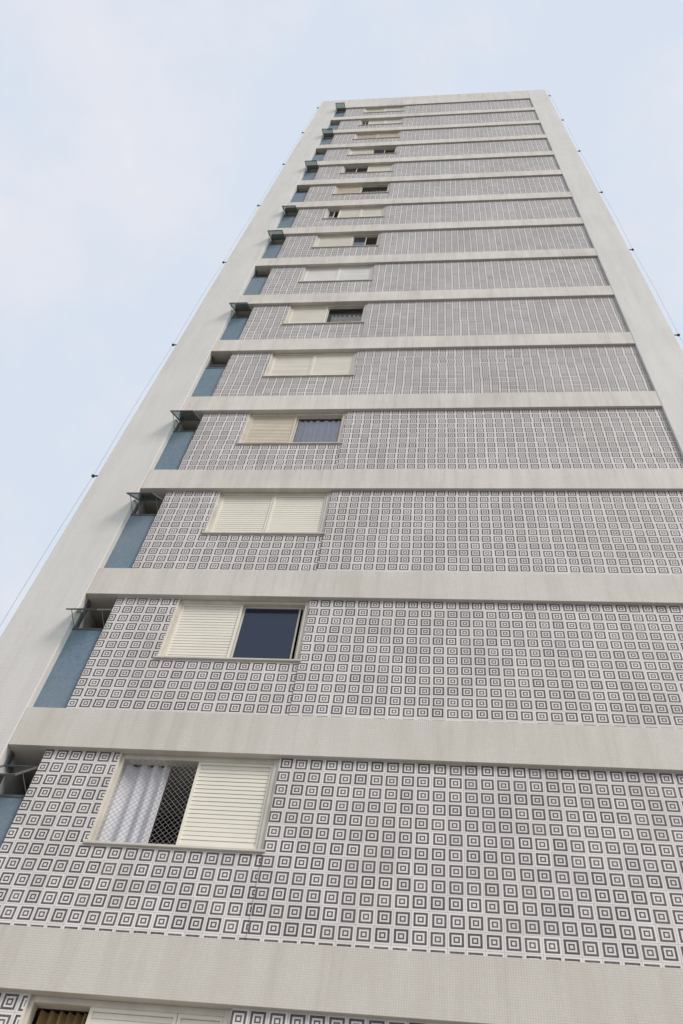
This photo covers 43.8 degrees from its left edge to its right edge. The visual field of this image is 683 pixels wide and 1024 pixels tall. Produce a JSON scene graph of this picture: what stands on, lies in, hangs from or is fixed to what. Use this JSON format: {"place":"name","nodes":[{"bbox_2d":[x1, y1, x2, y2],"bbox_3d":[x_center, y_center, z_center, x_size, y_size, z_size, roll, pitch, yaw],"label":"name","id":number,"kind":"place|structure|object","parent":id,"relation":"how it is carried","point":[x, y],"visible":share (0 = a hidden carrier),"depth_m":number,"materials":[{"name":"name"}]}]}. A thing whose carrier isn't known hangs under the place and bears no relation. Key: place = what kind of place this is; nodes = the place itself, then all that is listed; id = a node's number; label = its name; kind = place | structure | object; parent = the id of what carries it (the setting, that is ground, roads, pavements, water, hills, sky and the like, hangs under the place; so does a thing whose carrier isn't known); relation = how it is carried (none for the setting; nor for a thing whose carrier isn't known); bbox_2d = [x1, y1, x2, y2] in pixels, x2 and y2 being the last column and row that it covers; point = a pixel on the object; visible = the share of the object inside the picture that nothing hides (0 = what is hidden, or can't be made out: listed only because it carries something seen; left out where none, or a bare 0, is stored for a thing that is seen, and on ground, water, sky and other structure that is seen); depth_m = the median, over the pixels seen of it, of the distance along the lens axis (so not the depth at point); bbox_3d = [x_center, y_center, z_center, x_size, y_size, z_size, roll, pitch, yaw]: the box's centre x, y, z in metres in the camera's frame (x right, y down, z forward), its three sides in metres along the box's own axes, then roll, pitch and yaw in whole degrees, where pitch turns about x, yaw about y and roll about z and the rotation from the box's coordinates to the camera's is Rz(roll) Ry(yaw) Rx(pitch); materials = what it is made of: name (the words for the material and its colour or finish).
{"place":"outdoors","nodes":[
{"label":"outdoors","id":0,"kind":"place"},
{"bbox_2d":[0,991,28,1023],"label":"tiled pier and apron","id":1,"kind":"structure","parent":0,"point":[12,1004],"depth_m":8.19,"materials":[{"name":"grey tile"}]},
{"bbox_2d":[18,108,404,1023],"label":"window reveals","id":2,"kind":"structure","parent":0,"point":[168,632],"depth_m":12.06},
{"bbox_2d":[0,0,682,636],"label":"sky","id":3,"kind":"structure","parent":0,"point":[140,139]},
{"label":"pavement","id":4,"kind":"structure","parent":0,"visible":0},
{"bbox_2d":[0,89,682,794],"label":"columns","id":5,"kind":"structure","parent":4,"relation":"on","point":[36,633],"depth_m":17.75,"materials":[{"name":"concrete"}]},
{"bbox_2d":[0,102,345,797],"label":"awning window frames","id":6,"kind":"structure","parent":5,"relation":"attached to","point":[10,757],"depth_m":14.91,"materials":[{"name":"black metal"}]},
{"bbox_2d":[0,103,344,773],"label":"awning window glass","id":7,"kind":"object","parent":6,"relation":"in","point":[189,415],"visible":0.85,"depth_m":21.73,"materials":[{"name":"grey glass"}]},
{"bbox_2d":[0,91,682,1023],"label":"floor bands","id":8,"kind":"object","parent":5,"relation":"attached to","point":[264,975],"visible":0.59,"depth_m":10.82,"materials":[{"name":"concrete"}]},
{"bbox_2d":[0,749,261,939],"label":"tiled pier and apron","id":9,"kind":"structure","parent":8,"relation":"on","point":[55,872],"depth_m":9.24,"materials":[{"name":"grey tile"}]},
{"bbox_2d":[148,815,182,844],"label":"room back walls","id":10,"kind":"structure","parent":8,"relation":"on","point":[167,829],"depth_m":11.14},
{"bbox_2d":[0,113,343,847],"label":"blue panels","id":11,"kind":"object","parent":8,"relation":"on","point":[60,685],"visible":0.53,"depth_m":14.19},
{"bbox_2d":[66,597,298,715],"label":"tiled pier and apron","id":12,"kind":"structure","parent":8,"relation":"on","point":[124,669],"depth_m":11.60,"materials":[{"name":"grey tile"}]},
{"bbox_2d":[132,491,322,570],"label":"tiled pier and apron","id":13,"kind":"structure","parent":8,"relation":"on","point":[175,538],"depth_m":13.96,"materials":[{"name":"grey tile"}]},
{"bbox_2d":[178,413,340,469],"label":"tiled pier and apron","id":14,"kind":"structure","parent":8,"relation":"on","point":[214,441],"depth_m":16.31,"materials":[{"name":"grey tile"}]},
{"bbox_2d":[212,353,353,395],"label":"tiled pier and apron","id":15,"kind":"structure","parent":8,"relation":"on","point":[243,374],"depth_m":18.67,"materials":[{"name":"grey tile"}]},
{"bbox_2d":[239,305,363,339],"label":"tiled pier and apron","id":16,"kind":"structure","parent":8,"relation":"on","point":[264,322],"depth_m":21.02,"materials":[{"name":"grey tile"}]},
{"bbox_2d":[260,267,371,294],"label":"tiled pier and apron","id":17,"kind":"structure","parent":8,"relation":"on","point":[282,280],"depth_m":23.37,"materials":[{"name":"grey tile"}]},
{"bbox_2d":[277,235,377,257],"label":"tiled pier and apron","id":18,"kind":"structure","parent":8,"relation":"on","point":[297,246],"depth_m":25.73,"materials":[{"name":"grey tile"}]},
{"bbox_2d":[230,1008,441,1023],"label":"tiled wall","id":19,"kind":"structure","parent":8,"relation":"on","point":[244,1016],"depth_m":7.92,"materials":[{"name":"grey tile"}]},
{"bbox_2d":[22,107,404,1023],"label":"window frames","id":20,"kind":"structure","parent":19,"relation":"on","point":[60,1003],"depth_m":12.21,"materials":[{"name":"beige metal"}]},
{"bbox_2d":[97,759,197,844],"bbox_3d":[-2.286,3.424,10.078,0.944,1.152,0.007,0,-54,7],"label":"safety net","id":21,"kind":"object","parent":20,"relation":"attached to","point":[146,802],"visible":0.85,"depth_m":10.05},
{"bbox_2d":[36,191,386,1023],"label":"curtains","id":22,"kind":"object","parent":20,"relation":"attached to","point":[318,431],"visible":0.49,"depth_m":10.24,"materials":[{"name":"white fabric"}]},
{"bbox_2d":[85,108,402,1023],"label":"roller shutters","id":23,"kind":"object","parent":20,"relation":"attached to","point":[225,804],"visible":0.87,"depth_m":12.59,"materials":[{"name":"beige plastic"}]},
{"bbox_2d":[232,123,383,658],"bbox_3d":[0.178,-8.354,26.433,1.829,35.890,0.001,0,-54,7],"label":"window glass","id":24,"kind":"object","parent":20,"relation":"in","point":[266,633],"visible":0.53,"depth_m":12.37,"materials":[{"name":"blue glass"}]},
{"bbox_2d":[291,208,383,227],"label":"tiled pier and apron","id":25,"kind":"structure","parent":8,"relation":"on","point":[308,217],"depth_m":28.08,"materials":[{"name":"grey tile"}]},
{"bbox_2d":[303,185,387,201],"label":"tiled pier and apron","id":26,"kind":"structure","parent":8,"relation":"on","point":[319,193],"depth_m":30.43,"materials":[{"name":"grey tile"}]},
{"bbox_2d":[314,166,392,179],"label":"tiled pier and apron","id":27,"kind":"structure","parent":8,"relation":"on","point":[328,172],"depth_m":32.79,"materials":[{"name":"grey tile"}]},
{"bbox_2d":[322,149,395,160],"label":"tiled pier and apron","id":28,"kind":"structure","parent":8,"relation":"on","point":[335,154],"depth_m":35.14,"materials":[{"name":"grey tile"}]},
{"bbox_2d":[330,133,398,143],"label":"tiled pier and apron","id":29,"kind":"structure","parent":8,"relation":"on","point":[342,138],"depth_m":37.50,"materials":[{"name":"grey tile"}]},
{"bbox_2d":[337,120,401,129],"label":"tiled pier and apron","id":30,"kind":"structure","parent":8,"relation":"on","point":[353,124],"depth_m":39.84,"materials":[{"name":"grey tile"}]},
{"bbox_2d":[343,108,403,116],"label":"tiled pier and apron","id":31,"kind":"structure","parent":8,"relation":"on","point":[353,112],"depth_m":42.20,"materials":[{"name":"grey tile"}]},
{"bbox_2d":[246,758,682,968],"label":"tiled wall","id":32,"kind":"structure","parent":8,"relation":"on","point":[576,865],"depth_m":9.09,"materials":[{"name":"grey tile"}]},
{"bbox_2d":[404,99,532,113],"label":"tiled wall","id":33,"kind":"structure","parent":8,"relation":"on","point":[469,106],"depth_m":41.95,"materials":[{"name":"grey tile"}]},
{"bbox_2d":[401,111,537,126],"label":"tiled wall","id":34,"kind":"structure","parent":8,"relation":"on","point":[470,118],"depth_m":39.61,"materials":[{"name":"grey tile"}]},
{"bbox_2d":[399,124,543,140],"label":"tiled wall","id":35,"kind":"structure","parent":8,"relation":"on","point":[476,132],"depth_m":37.25,"materials":[{"name":"grey tile"}]},
{"bbox_2d":[395,139,551,157],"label":"tiled wall","id":36,"kind":"structure","parent":8,"relation":"on","point":[475,148],"depth_m":34.90,"materials":[{"name":"grey tile"}]},
{"bbox_2d":[392,156,559,176],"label":"tiled wall","id":37,"kind":"structure","parent":8,"relation":"on","point":[477,166],"depth_m":32.55,"materials":[{"name":"grey tile"}]},
{"bbox_2d":[388,176,568,198],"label":"tiled wall","id":38,"kind":"structure","parent":8,"relation":"on","point":[518,185],"depth_m":30.20,"materials":[{"name":"grey tile"}]},
{"bbox_2d":[383,198,579,223],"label":"tiled wall","id":39,"kind":"structure","parent":8,"relation":"on","point":[484,211],"depth_m":27.84,"materials":[{"name":"grey tile"}]},
{"bbox_2d":[377,225,592,254],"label":"tiled wall","id":40,"kind":"structure","parent":8,"relation":"on","point":[496,239],"depth_m":25.49,"materials":[{"name":"grey tile"}]},
{"bbox_2d":[289,600,682,727],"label":"tiled wall","id":41,"kind":"structure","parent":8,"relation":"on","point":[591,664],"depth_m":11.42,"materials":[{"name":"grey tile"}]},
{"bbox_2d":[370,257,608,291],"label":"tiled wall","id":42,"kind":"structure","parent":8,"relation":"on","point":[562,272],"depth_m":23.14,"materials":[{"name":"grey tile"}]},
{"bbox_2d":[361,297,628,336],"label":"tiled wall","id":43,"kind":"structure","parent":8,"relation":"on","point":[512,316],"depth_m":20.78,"materials":[{"name":"grey tile"}]},
{"bbox_2d":[316,491,682,574],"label":"tiled wall","id":44,"kind":"structure","parent":8,"relation":"on","point":[600,532],"depth_m":13.75,"materials":[{"name":"grey tile"}]},
{"bbox_2d":[350,346,653,394],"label":"tiled wall","id":45,"kind":"structure","parent":8,"relation":"on","point":[541,369],"depth_m":18.43,"materials":[{"name":"grey tile"}]},
{"bbox_2d":[336,408,682,468],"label":"tiled wall","id":46,"kind":"structure","parent":8,"relation":"on","point":[641,438],"depth_m":16.07,"materials":[{"name":"grey tile"}]},
{"bbox_2d":[91,95,679,477],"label":"cable insulators","id":47,"kind":"object","parent":5,"relation":"attached to","point":[223,262],"visible":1,"depth_m":23.89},
{"bbox_2d":[0,102,320,625],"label":"lightning cable","id":48,"kind":"object","parent":47,"relation":"attached to","point":[133,407],"visible":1,"depth_m":17.46,"materials":[{"name":"grey metal"}]},
{"bbox_2d":[549,94,680,338],"bbox_3d":[8.186,-7.214,23.662,0.034,50.400,0.005,0,-54,7],"label":"lightning cable","id":49,"kind":"object","parent":47,"relation":"attached to","point":[616,217],"visible":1,"depth_m":26.61,"materials":[{"name":"grey metal"}]}
]}

